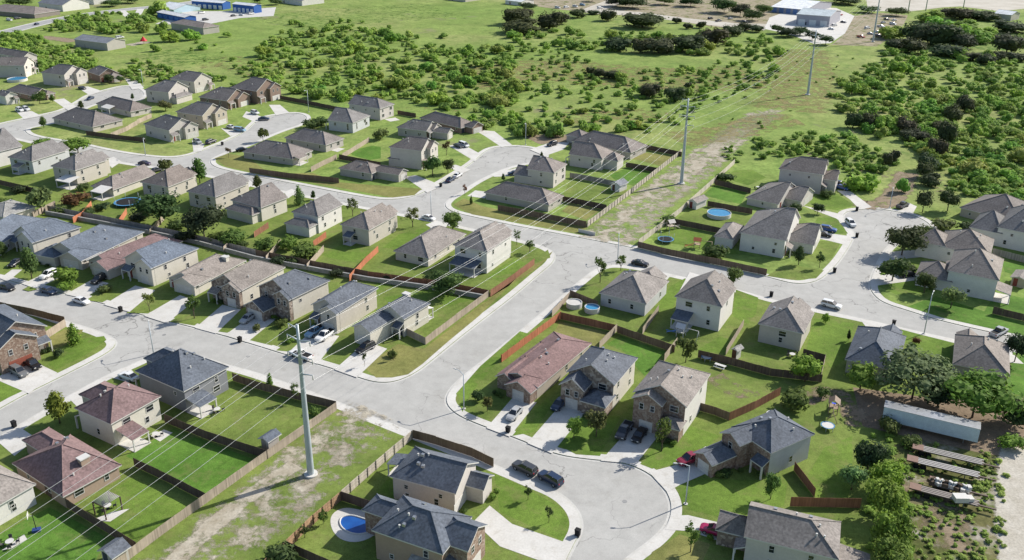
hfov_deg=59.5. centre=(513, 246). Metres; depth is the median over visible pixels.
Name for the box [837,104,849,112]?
scrub bush
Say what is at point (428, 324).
lawn
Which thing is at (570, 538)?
sidewalk
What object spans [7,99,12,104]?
garage door
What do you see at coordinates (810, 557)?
window
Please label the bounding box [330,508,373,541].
pool deck
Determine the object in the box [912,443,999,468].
flatbed trailer
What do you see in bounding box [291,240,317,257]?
shrub
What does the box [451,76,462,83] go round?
scrub bush
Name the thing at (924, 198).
yard tree
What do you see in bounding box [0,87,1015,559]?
street
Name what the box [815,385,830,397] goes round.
shrub
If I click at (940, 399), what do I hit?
yard tree
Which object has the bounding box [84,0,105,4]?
farm house
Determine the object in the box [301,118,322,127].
shrub
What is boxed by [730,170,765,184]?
lawn
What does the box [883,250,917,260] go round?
driveway
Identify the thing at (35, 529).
basketball hoop
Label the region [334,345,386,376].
driveway
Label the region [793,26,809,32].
tree
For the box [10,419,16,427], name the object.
wheeled bin
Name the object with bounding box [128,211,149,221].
shrub
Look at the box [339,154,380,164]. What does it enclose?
wooden fence
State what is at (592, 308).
above ground pool
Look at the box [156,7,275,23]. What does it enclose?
parking lot
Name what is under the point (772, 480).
yard tree
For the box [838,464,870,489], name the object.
yard tree
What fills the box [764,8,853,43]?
concrete yard
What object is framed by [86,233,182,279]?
single storey house
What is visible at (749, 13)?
tree
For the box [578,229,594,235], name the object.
guard rail
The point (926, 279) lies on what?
yard tree
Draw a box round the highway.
[0,1,191,31]
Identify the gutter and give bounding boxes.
[0,137,555,383]
[0,320,117,409]
[0,357,583,559]
[4,86,1007,336]
[444,265,1010,559]
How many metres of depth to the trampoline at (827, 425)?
167.81 m
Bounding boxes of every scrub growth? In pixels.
[0,10,1023,197]
[585,17,901,165]
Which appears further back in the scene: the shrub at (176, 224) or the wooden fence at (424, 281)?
the shrub at (176, 224)
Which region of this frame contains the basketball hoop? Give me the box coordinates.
[26,511,40,532]
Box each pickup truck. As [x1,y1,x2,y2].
[23,357,41,370]
[288,348,312,360]
[304,323,323,337]
[314,328,335,341]
[615,420,633,439]
[676,449,699,466]
[896,201,909,208]
[988,325,1008,337]
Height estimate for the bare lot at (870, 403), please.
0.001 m
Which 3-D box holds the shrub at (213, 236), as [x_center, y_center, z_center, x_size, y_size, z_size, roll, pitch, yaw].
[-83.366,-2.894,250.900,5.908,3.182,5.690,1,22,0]
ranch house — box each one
[0,4,60,17]
[170,19,218,34]
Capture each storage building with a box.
[157,10,195,20]
[191,0,230,9]
[232,2,261,12]
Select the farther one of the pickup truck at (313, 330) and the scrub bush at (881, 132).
the scrub bush at (881, 132)
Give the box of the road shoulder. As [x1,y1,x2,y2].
[0,1,191,30]
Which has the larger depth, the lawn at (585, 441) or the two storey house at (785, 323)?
the two storey house at (785, 323)
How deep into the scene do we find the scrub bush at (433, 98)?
403.47 m
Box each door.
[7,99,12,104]
[9,353,32,366]
[63,259,78,268]
[79,78,86,84]
[93,267,105,274]
[102,552,107,559]
[141,275,148,284]
[176,284,191,294]
[187,131,197,138]
[196,87,203,92]
[218,118,226,125]
[227,297,235,307]
[241,100,247,106]
[247,307,262,320]
[261,439,265,449]
[272,94,279,100]
[324,322,333,328]
[358,335,366,343]
[454,490,466,511]
[473,126,481,133]
[473,549,480,559]
[512,389,523,401]
[565,397,577,409]
[639,419,651,432]
[697,458,708,475]
[732,349,736,358]
[798,19,804,24]
[804,196,809,204]
[809,20,815,25]
[820,21,826,26]
[1012,278,1017,285]
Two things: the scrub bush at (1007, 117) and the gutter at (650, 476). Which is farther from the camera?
the scrub bush at (1007, 117)
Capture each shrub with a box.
[0,198,13,201]
[9,184,27,193]
[50,266,78,283]
[51,204,66,212]
[52,348,63,356]
[55,280,76,290]
[59,191,90,205]
[75,182,89,189]
[78,206,94,213]
[93,201,110,210]
[95,284,112,292]
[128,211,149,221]
[165,218,184,229]
[172,229,198,240]
[207,230,224,240]
[217,227,248,244]
[237,240,248,246]
[252,323,260,330]
[253,235,274,250]
[263,540,298,559]
[268,255,285,264]
[274,319,287,328]
[277,234,299,249]
[283,336,294,343]
[285,256,298,262]
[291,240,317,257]
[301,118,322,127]
[308,405,320,415]
[313,116,328,124]
[328,268,344,275]
[372,128,388,140]
[387,350,397,357]
[422,274,434,282]
[471,389,484,400]
[489,492,496,500]
[660,214,675,223]
[663,437,671,442]
[702,244,729,257]
[706,534,713,540]
[715,172,736,180]
[715,470,722,477]
[719,468,732,477]
[780,385,809,412]
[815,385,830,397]
[819,189,835,196]
[821,313,829,322]
[877,414,901,435]
[900,434,921,447]
[907,262,917,271]
[912,337,921,343]
[930,217,958,229]
[956,221,972,228]
[996,432,1023,449]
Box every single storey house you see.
[0,199,36,219]
[0,214,43,255]
[7,83,55,100]
[12,427,121,507]
[34,224,144,269]
[52,107,122,131]
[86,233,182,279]
[87,65,121,82]
[90,164,155,200]
[96,96,151,116]
[167,253,245,295]
[242,140,312,165]
[284,128,344,151]
[338,160,407,181]
[393,225,466,266]
[419,111,482,133]
[484,181,563,211]
[495,331,591,403]
[566,129,647,158]
[599,265,668,315]
[746,181,814,208]
[845,323,906,381]
[952,328,1009,388]
[959,194,1023,219]
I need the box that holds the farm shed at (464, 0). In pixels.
[452,0,476,1]
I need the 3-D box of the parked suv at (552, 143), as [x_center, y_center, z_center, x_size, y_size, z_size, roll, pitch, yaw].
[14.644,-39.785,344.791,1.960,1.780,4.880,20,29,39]
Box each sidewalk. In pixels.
[0,85,1021,335]
[0,138,553,381]
[0,313,114,407]
[0,359,579,559]
[447,265,1012,559]
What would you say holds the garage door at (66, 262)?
in the single storey house at (77, 251)
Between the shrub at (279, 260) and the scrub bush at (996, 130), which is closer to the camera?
the shrub at (279, 260)
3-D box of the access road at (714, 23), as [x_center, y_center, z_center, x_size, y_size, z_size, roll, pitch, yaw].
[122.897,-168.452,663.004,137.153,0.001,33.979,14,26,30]
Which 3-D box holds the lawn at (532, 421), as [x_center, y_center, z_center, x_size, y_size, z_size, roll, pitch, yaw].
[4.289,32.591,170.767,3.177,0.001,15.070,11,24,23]
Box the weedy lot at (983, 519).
[894,440,999,559]
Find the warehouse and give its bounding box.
[771,0,831,13]
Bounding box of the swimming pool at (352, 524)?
[339,514,367,534]
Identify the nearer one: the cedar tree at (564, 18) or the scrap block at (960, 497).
the scrap block at (960, 497)
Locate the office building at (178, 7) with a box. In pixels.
[166,1,199,12]
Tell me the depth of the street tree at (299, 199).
278.55 m
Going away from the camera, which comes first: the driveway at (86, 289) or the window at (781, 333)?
the window at (781, 333)
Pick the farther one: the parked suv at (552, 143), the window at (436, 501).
the parked suv at (552, 143)
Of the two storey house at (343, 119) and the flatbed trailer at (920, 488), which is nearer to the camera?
the flatbed trailer at (920, 488)
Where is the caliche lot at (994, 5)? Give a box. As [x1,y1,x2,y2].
[866,0,1023,10]
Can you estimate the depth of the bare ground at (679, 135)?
369.73 m
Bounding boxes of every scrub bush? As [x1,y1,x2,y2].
[125,12,140,18]
[135,21,150,32]
[141,14,156,21]
[144,0,169,15]
[153,21,168,32]
[159,30,180,41]
[181,28,201,39]
[196,43,208,49]
[253,44,274,54]
[304,28,317,36]
[307,39,326,46]
[307,87,327,99]
[311,84,326,89]
[313,58,328,66]
[333,47,345,56]
[335,85,348,89]
[335,90,346,96]
[337,92,348,101]
[346,40,364,51]
[352,86,364,94]
[361,76,370,82]
[368,69,378,75]
[370,93,383,99]
[373,72,383,79]
[381,28,392,34]
[383,33,397,42]
[383,75,397,87]
[391,77,409,89]
[394,68,401,74]
[396,33,406,39]
[400,69,412,77]
[406,77,419,84]
[412,83,425,89]
[418,61,432,68]
[425,80,436,89]
[426,92,448,105]
[437,91,447,95]
[438,102,450,108]
[445,96,453,102]
[446,70,460,78]
[447,65,459,70]
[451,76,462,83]
[456,96,470,104]
[459,44,473,56]
[459,75,476,85]
[462,68,476,79]
[463,91,475,97]
[466,113,476,119]
[474,74,486,82]
[479,70,491,75]
[480,122,490,128]
[481,92,494,102]
[482,72,495,79]
[483,109,496,118]
[484,60,494,67]
[486,117,497,123]
[488,92,509,106]
[489,45,504,52]
[493,67,502,75]
[493,88,503,94]
[495,106,505,112]
[499,81,508,88]
[501,68,514,77]
[503,113,515,123]
[504,92,519,98]
[505,79,523,91]
[506,29,518,37]
[506,59,516,63]
[507,110,519,119]
[522,121,538,136]
[538,126,547,132]
[545,121,564,136]
[563,119,574,124]
[564,25,575,33]
[564,38,580,48]
[577,107,588,112]
[585,122,599,130]
[604,29,617,37]
[614,71,627,81]
[626,120,636,128]
[632,120,641,128]
[638,123,650,129]
[651,31,662,37]
[680,86,694,97]
[695,47,711,55]
[698,39,715,50]
[754,140,768,147]
[768,63,781,71]
[772,45,786,55]
[789,141,804,154]
[801,139,812,145]
[814,145,828,154]
[819,133,831,141]
[832,147,847,155]
[835,76,847,83]
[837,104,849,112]
[840,130,854,137]
[840,173,880,192]
[842,81,862,93]
[859,83,872,93]
[861,102,878,114]
[861,122,875,133]
[863,76,881,87]
[864,154,877,159]
[864,163,878,172]
[873,114,898,130]
[874,126,888,137]
[878,26,903,39]
[881,100,897,106]
[885,61,907,72]
[886,89,907,103]
[888,110,899,117]
[895,178,910,191]
[905,63,914,72]
[907,55,926,63]
[909,82,922,88]
[909,110,919,116]
[911,114,933,122]
[913,102,928,108]
[913,141,927,150]
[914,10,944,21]
[916,124,923,130]
[917,108,930,115]
[917,146,927,153]
[920,98,936,107]
[920,121,932,129]
[922,127,937,136]
[924,80,936,88]
[924,92,948,104]
[925,15,954,24]
[925,148,941,158]
[926,87,942,93]
[927,107,940,112]
[929,117,942,121]
[938,103,954,115]
[939,92,953,100]
[940,88,948,93]
[944,157,957,164]
[948,166,960,173]
[950,49,967,58]
[954,19,979,29]
[955,157,988,174]
[957,130,969,137]
[958,23,972,34]
[961,146,985,157]
[965,122,983,134]
[966,144,982,149]
[966,168,987,180]
[969,175,990,185]
[971,30,993,43]
[974,27,997,36]
[974,117,990,127]
[975,99,986,106]
[975,105,991,113]
[976,111,991,119]
[980,71,997,80]
[981,49,995,56]
[982,94,1000,104]
[983,146,1004,153]
[984,185,1000,193]
[985,152,1007,161]
[985,158,1000,164]
[985,165,999,173]
[986,82,1003,92]
[986,119,998,124]
[990,179,1008,188]
[991,125,1009,135]
[994,100,1005,109]
[997,168,1017,178]
[999,178,1007,182]
[1000,113,1013,121]
[1001,101,1016,112]
[1003,125,1012,133]
[1003,141,1020,148]
[1005,138,1021,143]
[1006,148,1023,164]
[1006,173,1023,186]
[1007,73,1021,77]
[1009,88,1023,97]
[1009,192,1023,198]
[1011,129,1023,135]
[1013,77,1023,86]
[1014,188,1023,195]
[1015,133,1023,143]
[1015,169,1023,174]
[1017,107,1023,114]
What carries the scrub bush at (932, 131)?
on the pasture
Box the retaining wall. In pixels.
[45,211,482,297]
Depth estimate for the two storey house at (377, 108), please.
381.00 m
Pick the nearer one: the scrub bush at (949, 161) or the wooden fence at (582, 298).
the wooden fence at (582, 298)
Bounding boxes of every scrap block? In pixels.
[927,476,935,484]
[934,477,940,486]
[941,480,948,487]
[950,482,957,488]
[951,493,974,502]
[953,482,962,491]
[960,484,967,492]
[965,484,971,492]
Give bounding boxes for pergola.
[92,491,122,519]
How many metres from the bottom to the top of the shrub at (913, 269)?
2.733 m
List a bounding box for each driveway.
[0,270,20,280]
[0,366,56,392]
[0,428,30,455]
[15,110,40,118]
[23,275,53,288]
[54,98,75,109]
[66,280,107,296]
[71,391,82,405]
[77,86,100,94]
[104,286,154,311]
[109,157,121,167]
[109,368,132,381]
[125,78,143,88]
[145,295,193,322]
[192,140,204,152]
[196,305,240,332]
[221,128,242,135]
[226,318,274,341]
[243,111,260,121]
[269,105,288,114]
[284,189,294,197]
[289,333,338,363]
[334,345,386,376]
[407,175,439,192]
[426,221,446,227]
[449,145,477,160]
[451,165,469,172]
[468,190,485,197]
[475,506,568,559]
[479,130,511,146]
[487,398,536,436]
[490,168,515,176]
[528,406,582,452]
[530,142,568,155]
[601,427,655,463]
[649,446,705,491]
[666,515,716,539]
[680,272,698,289]
[805,206,841,221]
[820,233,853,244]
[837,190,870,208]
[860,319,880,326]
[871,274,915,285]
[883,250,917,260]
[900,204,916,214]
[1009,354,1023,363]
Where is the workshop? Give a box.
[796,8,840,26]
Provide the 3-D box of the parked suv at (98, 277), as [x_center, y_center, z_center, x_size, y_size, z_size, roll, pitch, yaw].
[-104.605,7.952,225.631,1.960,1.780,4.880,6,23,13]
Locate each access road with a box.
[119,9,143,16]
[584,0,618,12]
[597,10,765,29]
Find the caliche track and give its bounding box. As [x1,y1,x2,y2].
[993,447,1023,559]
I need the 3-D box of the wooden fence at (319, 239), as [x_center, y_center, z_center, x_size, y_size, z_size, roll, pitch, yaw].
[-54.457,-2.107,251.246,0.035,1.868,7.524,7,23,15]
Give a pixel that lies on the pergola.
(108, 497)
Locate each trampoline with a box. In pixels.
[114,196,140,206]
[657,233,674,243]
[820,421,834,431]
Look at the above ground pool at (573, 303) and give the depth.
214.46 m
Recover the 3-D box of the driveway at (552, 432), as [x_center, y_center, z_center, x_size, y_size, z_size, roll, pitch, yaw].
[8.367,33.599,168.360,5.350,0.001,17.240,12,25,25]
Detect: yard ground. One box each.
[534,0,781,26]
[832,13,907,45]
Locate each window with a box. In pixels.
[8,499,14,508]
[11,503,17,512]
[74,487,84,497]
[104,473,109,480]
[122,416,130,424]
[145,403,153,412]
[145,415,149,423]
[192,385,199,392]
[213,383,219,392]
[423,550,428,558]
[434,498,438,505]
[471,544,474,554]
[478,534,481,544]
[565,388,569,394]
[598,383,606,390]
[639,402,643,409]
[650,405,654,412]
[669,405,678,412]
[685,301,692,307]
[768,545,774,553]
[778,330,786,336]
[807,554,814,559]
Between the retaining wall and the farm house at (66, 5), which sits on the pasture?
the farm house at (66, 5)
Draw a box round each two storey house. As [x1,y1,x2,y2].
[0,47,39,66]
[0,57,38,76]
[0,89,19,104]
[0,128,22,166]
[0,304,52,374]
[0,465,36,524]
[8,139,69,174]
[9,217,80,255]
[40,63,88,86]
[51,149,110,189]
[74,381,161,451]
[121,238,198,285]
[134,347,228,418]
[140,164,196,196]
[143,114,198,142]
[144,80,192,103]
[170,70,214,92]
[175,101,227,129]
[186,171,249,209]
[199,86,250,109]
[207,259,285,308]
[225,182,287,223]
[230,77,280,103]
[243,269,329,321]
[284,193,342,236]
[309,280,378,333]
[325,107,370,132]
[340,202,398,245]
[348,94,394,119]
[352,291,433,344]
[361,493,487,559]
[387,136,438,169]
[387,446,494,511]
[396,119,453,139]
[449,221,512,277]
[513,155,566,187]
[559,345,637,414]
[565,140,624,170]
[631,360,710,442]
[670,270,736,331]
[693,409,814,479]
[714,207,822,257]
[715,501,869,559]
[758,296,813,350]
[778,156,839,193]
[914,228,994,261]
[915,248,1011,304]
[969,205,1023,251]
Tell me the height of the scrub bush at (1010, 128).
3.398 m
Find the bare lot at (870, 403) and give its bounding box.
[853,387,1023,455]
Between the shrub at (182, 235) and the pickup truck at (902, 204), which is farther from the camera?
the pickup truck at (902, 204)
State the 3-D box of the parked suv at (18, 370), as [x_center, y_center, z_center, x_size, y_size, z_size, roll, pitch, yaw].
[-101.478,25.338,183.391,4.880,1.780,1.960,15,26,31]
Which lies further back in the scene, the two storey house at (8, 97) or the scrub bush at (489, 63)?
the scrub bush at (489, 63)
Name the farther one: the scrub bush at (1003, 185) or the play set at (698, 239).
the scrub bush at (1003, 185)
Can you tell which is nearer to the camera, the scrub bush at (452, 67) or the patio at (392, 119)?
the patio at (392, 119)
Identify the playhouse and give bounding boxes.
[731,344,743,358]
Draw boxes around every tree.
[0,241,7,257]
[2,0,32,4]
[17,246,38,278]
[25,185,51,214]
[30,90,45,102]
[31,137,50,144]
[38,116,46,126]
[43,390,71,423]
[48,94,54,101]
[61,137,92,152]
[65,322,82,345]
[77,100,83,107]
[101,0,120,4]
[102,74,113,83]
[115,75,124,81]
[130,190,181,224]
[141,293,154,310]
[156,100,173,110]
[157,159,172,168]
[180,204,227,236]
[184,294,200,318]
[191,158,206,182]
[252,174,261,186]
[257,128,268,137]
[266,373,272,384]
[268,0,281,2]
[290,382,297,397]
[293,185,305,205]
[299,526,308,537]
[317,509,327,521]
[346,197,357,215]
[404,207,418,226]
[421,155,442,175]
[428,269,463,295]
[441,158,453,170]
[441,210,462,228]
[442,140,449,154]
[481,396,492,406]
[499,17,540,33]
[501,7,531,21]
[514,229,520,240]
[517,2,536,8]
[519,7,534,16]
[524,485,532,495]
[525,240,534,251]
[536,9,564,28]
[545,505,553,517]
[558,11,570,23]
[566,416,582,438]
[569,8,586,17]
[584,408,607,436]
[587,10,600,14]
[594,68,605,77]
[594,256,606,280]
[598,9,617,19]
[603,35,631,50]
[605,0,619,4]
[605,69,620,78]
[615,255,625,265]
[617,0,650,5]
[622,12,668,26]
[630,38,650,52]
[637,82,661,96]
[644,35,677,53]
[655,417,671,450]
[657,0,674,2]
[661,86,686,101]
[668,34,708,50]
[675,336,697,362]
[679,0,704,5]
[684,520,700,551]
[694,25,730,44]
[709,0,737,9]
[721,24,743,35]
[727,267,743,285]
[728,3,750,13]
[738,22,752,29]
[742,8,763,18]
[749,24,764,31]
[754,4,773,11]
[763,472,781,498]
[770,24,783,33]
[776,27,800,35]
[788,202,801,210]
[788,353,825,381]
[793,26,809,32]
[793,245,805,264]
[805,31,818,38]
[811,202,825,213]
[816,34,833,44]
[816,251,825,267]
[833,0,860,3]
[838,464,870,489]
[844,111,863,128]
[844,361,878,389]
[847,329,850,338]
[853,438,890,472]
[857,5,880,11]
[862,110,880,125]
[862,474,908,518]
[869,458,907,488]
[870,507,917,549]
[871,530,914,559]
[874,341,959,401]
[876,257,911,280]
[883,38,903,48]
[885,7,910,13]
[885,224,928,254]
[896,115,920,129]
[898,19,932,41]
[898,128,918,141]
[900,37,929,51]
[910,24,939,44]
[914,128,932,140]
[914,270,936,292]
[915,190,934,211]
[916,160,935,175]
[917,151,940,168]
[917,223,932,235]
[919,171,941,186]
[920,387,959,406]
[923,21,964,45]
[927,137,949,154]
[930,43,968,56]
[931,120,953,129]
[935,119,958,141]
[937,188,961,210]
[939,286,967,307]
[940,7,961,14]
[941,367,1023,418]
[942,103,963,120]
[946,8,973,18]
[949,32,977,47]
[954,94,976,110]
[963,51,980,59]
[969,9,995,19]
[975,52,996,63]
[981,12,1002,20]
[991,32,1023,51]
[992,19,1023,32]
[992,51,1006,60]
[999,397,1023,428]
[1003,332,1023,361]
[1006,52,1023,60]
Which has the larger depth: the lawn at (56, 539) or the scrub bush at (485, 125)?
the scrub bush at (485, 125)
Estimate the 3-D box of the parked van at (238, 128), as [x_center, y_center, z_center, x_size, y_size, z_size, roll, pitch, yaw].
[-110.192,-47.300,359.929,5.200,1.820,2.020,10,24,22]
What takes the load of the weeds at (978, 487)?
on the weedy lot at (983, 519)
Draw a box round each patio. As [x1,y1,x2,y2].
[3,535,26,549]
[97,509,127,520]
[151,430,171,440]
[385,118,398,121]
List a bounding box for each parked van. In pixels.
[233,126,245,131]
[458,140,469,147]
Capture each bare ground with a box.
[36,36,74,42]
[127,41,149,45]
[137,48,222,65]
[161,405,390,559]
[164,461,301,559]
[201,56,290,75]
[258,438,389,545]
[260,427,380,538]
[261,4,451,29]
[440,59,773,92]
[526,134,571,145]
[562,108,675,122]
[579,112,781,244]
[645,164,721,225]
[665,114,802,145]
[667,128,750,181]
[708,373,752,397]
[749,49,839,112]
[806,387,868,427]
[853,171,918,209]
[861,170,946,191]
[963,43,1023,50]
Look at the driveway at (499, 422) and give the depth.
170.36 m
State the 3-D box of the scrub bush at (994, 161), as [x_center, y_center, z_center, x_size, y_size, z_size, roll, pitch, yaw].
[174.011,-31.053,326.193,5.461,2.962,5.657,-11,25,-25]
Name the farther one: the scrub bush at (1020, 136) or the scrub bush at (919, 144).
the scrub bush at (1020, 136)
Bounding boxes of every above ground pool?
[7,76,27,82]
[566,298,581,309]
[584,303,599,314]
[707,208,730,219]
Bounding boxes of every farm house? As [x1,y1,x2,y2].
[38,0,89,11]
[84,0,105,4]
[280,0,323,5]
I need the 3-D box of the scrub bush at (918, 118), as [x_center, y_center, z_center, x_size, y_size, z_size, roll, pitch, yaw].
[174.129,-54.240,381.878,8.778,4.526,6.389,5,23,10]
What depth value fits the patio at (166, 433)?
164.13 m
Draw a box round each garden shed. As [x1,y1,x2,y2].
[97,537,130,559]
[258,428,281,449]
[610,178,628,191]
[687,194,708,209]
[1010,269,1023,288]
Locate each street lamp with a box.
[148,320,153,352]
[453,368,465,409]
[673,462,689,504]
[922,290,934,333]
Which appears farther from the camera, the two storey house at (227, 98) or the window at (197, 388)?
the two storey house at (227, 98)
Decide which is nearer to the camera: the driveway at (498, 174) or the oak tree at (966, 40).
the driveway at (498, 174)
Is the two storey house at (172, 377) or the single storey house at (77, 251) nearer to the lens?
the two storey house at (172, 377)
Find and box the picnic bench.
[714,363,726,369]
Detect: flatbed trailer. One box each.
[907,454,995,480]
[909,482,996,510]
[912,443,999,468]
[929,476,987,496]
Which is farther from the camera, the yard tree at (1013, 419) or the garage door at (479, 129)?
the garage door at (479, 129)
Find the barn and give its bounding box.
[73,34,125,50]
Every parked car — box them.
[0,282,15,291]
[7,258,21,266]
[39,286,56,294]
[72,296,90,305]
[117,371,138,381]
[138,160,151,165]
[151,167,163,171]
[235,147,247,151]
[239,312,254,323]
[258,116,269,119]
[421,214,435,220]
[445,177,454,182]
[452,172,462,177]
[453,143,463,147]
[506,405,522,421]
[550,396,564,411]
[631,259,648,266]
[631,426,647,443]
[699,522,716,535]
[821,230,831,237]
[836,184,848,190]
[899,270,915,277]
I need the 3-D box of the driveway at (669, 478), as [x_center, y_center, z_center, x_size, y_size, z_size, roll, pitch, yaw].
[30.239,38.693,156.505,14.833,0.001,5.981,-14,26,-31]
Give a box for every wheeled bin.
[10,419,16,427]
[505,425,510,433]
[574,527,580,537]
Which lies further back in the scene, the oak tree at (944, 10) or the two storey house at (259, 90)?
the oak tree at (944, 10)
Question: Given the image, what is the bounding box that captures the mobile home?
[505,0,533,5]
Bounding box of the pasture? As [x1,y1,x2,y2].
[0,0,1023,336]
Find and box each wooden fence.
[0,180,32,191]
[0,302,64,321]
[33,201,55,216]
[44,486,135,546]
[46,319,65,336]
[47,206,255,255]
[72,201,91,222]
[86,131,144,141]
[110,121,137,134]
[114,402,336,559]
[119,209,126,219]
[133,458,204,497]
[137,114,151,123]
[149,217,163,234]
[163,414,267,457]
[232,373,336,406]
[249,168,338,182]
[254,222,268,236]
[255,250,367,275]
[264,491,341,559]
[266,239,280,257]
[280,95,336,109]
[286,542,328,559]
[307,245,323,265]
[311,154,336,171]
[313,232,325,244]
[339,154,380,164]
[341,430,412,493]
[341,491,369,507]
[342,137,369,155]
[349,246,377,280]
[368,271,489,296]
[397,110,415,116]
[407,290,488,344]
[413,430,493,466]
[490,258,534,296]
[498,205,586,226]
[501,311,560,361]
[552,292,569,315]
[560,312,614,330]
[562,196,606,208]
[570,173,613,184]
[570,290,597,303]
[587,149,681,226]
[599,324,616,346]
[617,325,674,351]
[626,162,657,172]
[638,241,766,274]
[639,159,734,241]
[642,305,658,333]
[646,145,681,156]
[664,337,677,360]
[667,218,719,232]
[698,350,822,381]
[700,403,729,420]
[707,201,752,213]
[714,180,750,192]
[726,320,743,353]
[729,387,780,419]
[790,497,861,507]
[794,462,815,496]
[803,349,825,361]
[992,248,1023,262]
[992,307,1023,320]
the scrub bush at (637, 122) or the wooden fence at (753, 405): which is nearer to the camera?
the wooden fence at (753, 405)
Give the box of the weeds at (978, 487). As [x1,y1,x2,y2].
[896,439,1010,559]
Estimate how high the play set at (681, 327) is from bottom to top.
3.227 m
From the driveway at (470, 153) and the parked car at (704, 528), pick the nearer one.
the parked car at (704, 528)
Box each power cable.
[0,340,285,533]
[0,356,287,557]
[2,330,285,518]
[9,347,308,558]
[46,364,312,559]
[77,380,312,558]
[288,107,680,338]
[289,117,678,355]
[290,101,682,327]
[314,134,685,379]
[319,121,691,360]
[353,109,694,324]
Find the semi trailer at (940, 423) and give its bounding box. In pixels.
[882,400,980,442]
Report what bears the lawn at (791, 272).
on the pasture
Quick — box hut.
[996,9,1020,20]
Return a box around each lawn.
[0,381,21,400]
[0,507,106,559]
[23,286,41,290]
[47,330,82,351]
[48,336,105,368]
[83,478,186,540]
[88,282,131,301]
[126,429,252,492]
[127,291,171,313]
[170,307,216,324]
[206,392,318,447]
[215,154,262,171]
[218,311,245,332]
[251,320,291,344]
[258,173,420,197]
[277,326,318,350]
[305,514,375,559]
[322,244,375,263]
[323,333,356,359]
[351,146,380,159]
[366,251,552,377]
[372,452,409,499]
[376,282,391,292]
[383,227,427,248]
[383,290,474,305]
[414,299,487,332]
[453,199,587,232]
[456,331,528,411]
[489,258,525,280]
[495,474,568,539]
[512,398,551,435]
[514,250,549,270]
[555,322,607,346]
[559,416,620,455]
[562,181,626,201]
[562,203,600,219]
[607,336,664,375]
[610,167,650,185]
[632,153,671,164]
[640,426,718,468]
[648,535,709,559]
[653,227,738,253]
[655,278,685,311]
[677,208,751,226]
[677,478,787,515]
[690,364,767,411]
[697,336,730,352]
[704,186,746,203]
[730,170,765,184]
[733,290,757,323]
[767,264,823,279]
[795,241,839,263]
[800,436,852,497]
[807,318,853,368]
[810,194,853,209]
[815,218,847,233]
[879,259,931,293]
[900,329,951,357]
[908,296,1023,335]
[984,292,1023,315]
[1003,262,1023,273]
[1007,352,1023,394]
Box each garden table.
[5,538,13,544]
[104,503,110,509]
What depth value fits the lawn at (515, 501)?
145.91 m
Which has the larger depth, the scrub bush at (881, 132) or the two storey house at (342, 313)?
the scrub bush at (881, 132)
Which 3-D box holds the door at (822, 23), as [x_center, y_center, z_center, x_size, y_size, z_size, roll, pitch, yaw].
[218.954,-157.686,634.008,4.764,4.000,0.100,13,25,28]
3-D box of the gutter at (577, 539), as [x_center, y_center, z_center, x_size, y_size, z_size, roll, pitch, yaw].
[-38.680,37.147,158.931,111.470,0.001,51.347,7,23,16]
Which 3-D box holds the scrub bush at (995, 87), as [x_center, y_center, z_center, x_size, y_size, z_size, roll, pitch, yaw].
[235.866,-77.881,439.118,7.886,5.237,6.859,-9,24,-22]
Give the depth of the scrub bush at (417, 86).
431.40 m
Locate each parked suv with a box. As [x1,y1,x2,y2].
[8,363,28,377]
[15,106,23,111]
[22,106,29,110]
[38,267,56,279]
[90,272,106,283]
[193,137,201,143]
[205,138,216,143]
[250,109,259,114]
[355,340,375,353]
[511,460,538,476]
[537,469,563,487]
[546,140,557,146]
[821,224,836,232]
[821,298,841,309]
[844,217,856,226]
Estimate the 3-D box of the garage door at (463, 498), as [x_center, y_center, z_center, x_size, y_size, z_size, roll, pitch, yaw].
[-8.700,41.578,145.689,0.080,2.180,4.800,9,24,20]
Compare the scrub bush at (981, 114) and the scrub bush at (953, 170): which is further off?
the scrub bush at (981, 114)
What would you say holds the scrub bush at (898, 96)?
on the pasture
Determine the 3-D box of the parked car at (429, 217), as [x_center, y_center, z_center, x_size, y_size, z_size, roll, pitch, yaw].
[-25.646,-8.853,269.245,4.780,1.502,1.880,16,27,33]
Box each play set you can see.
[658,219,678,232]
[666,322,699,341]
[684,237,711,248]
[826,395,840,422]
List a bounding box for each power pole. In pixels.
[286,323,317,478]
[678,98,694,184]
[805,30,820,94]
[871,0,879,41]
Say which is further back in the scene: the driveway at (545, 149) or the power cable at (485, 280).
the driveway at (545, 149)

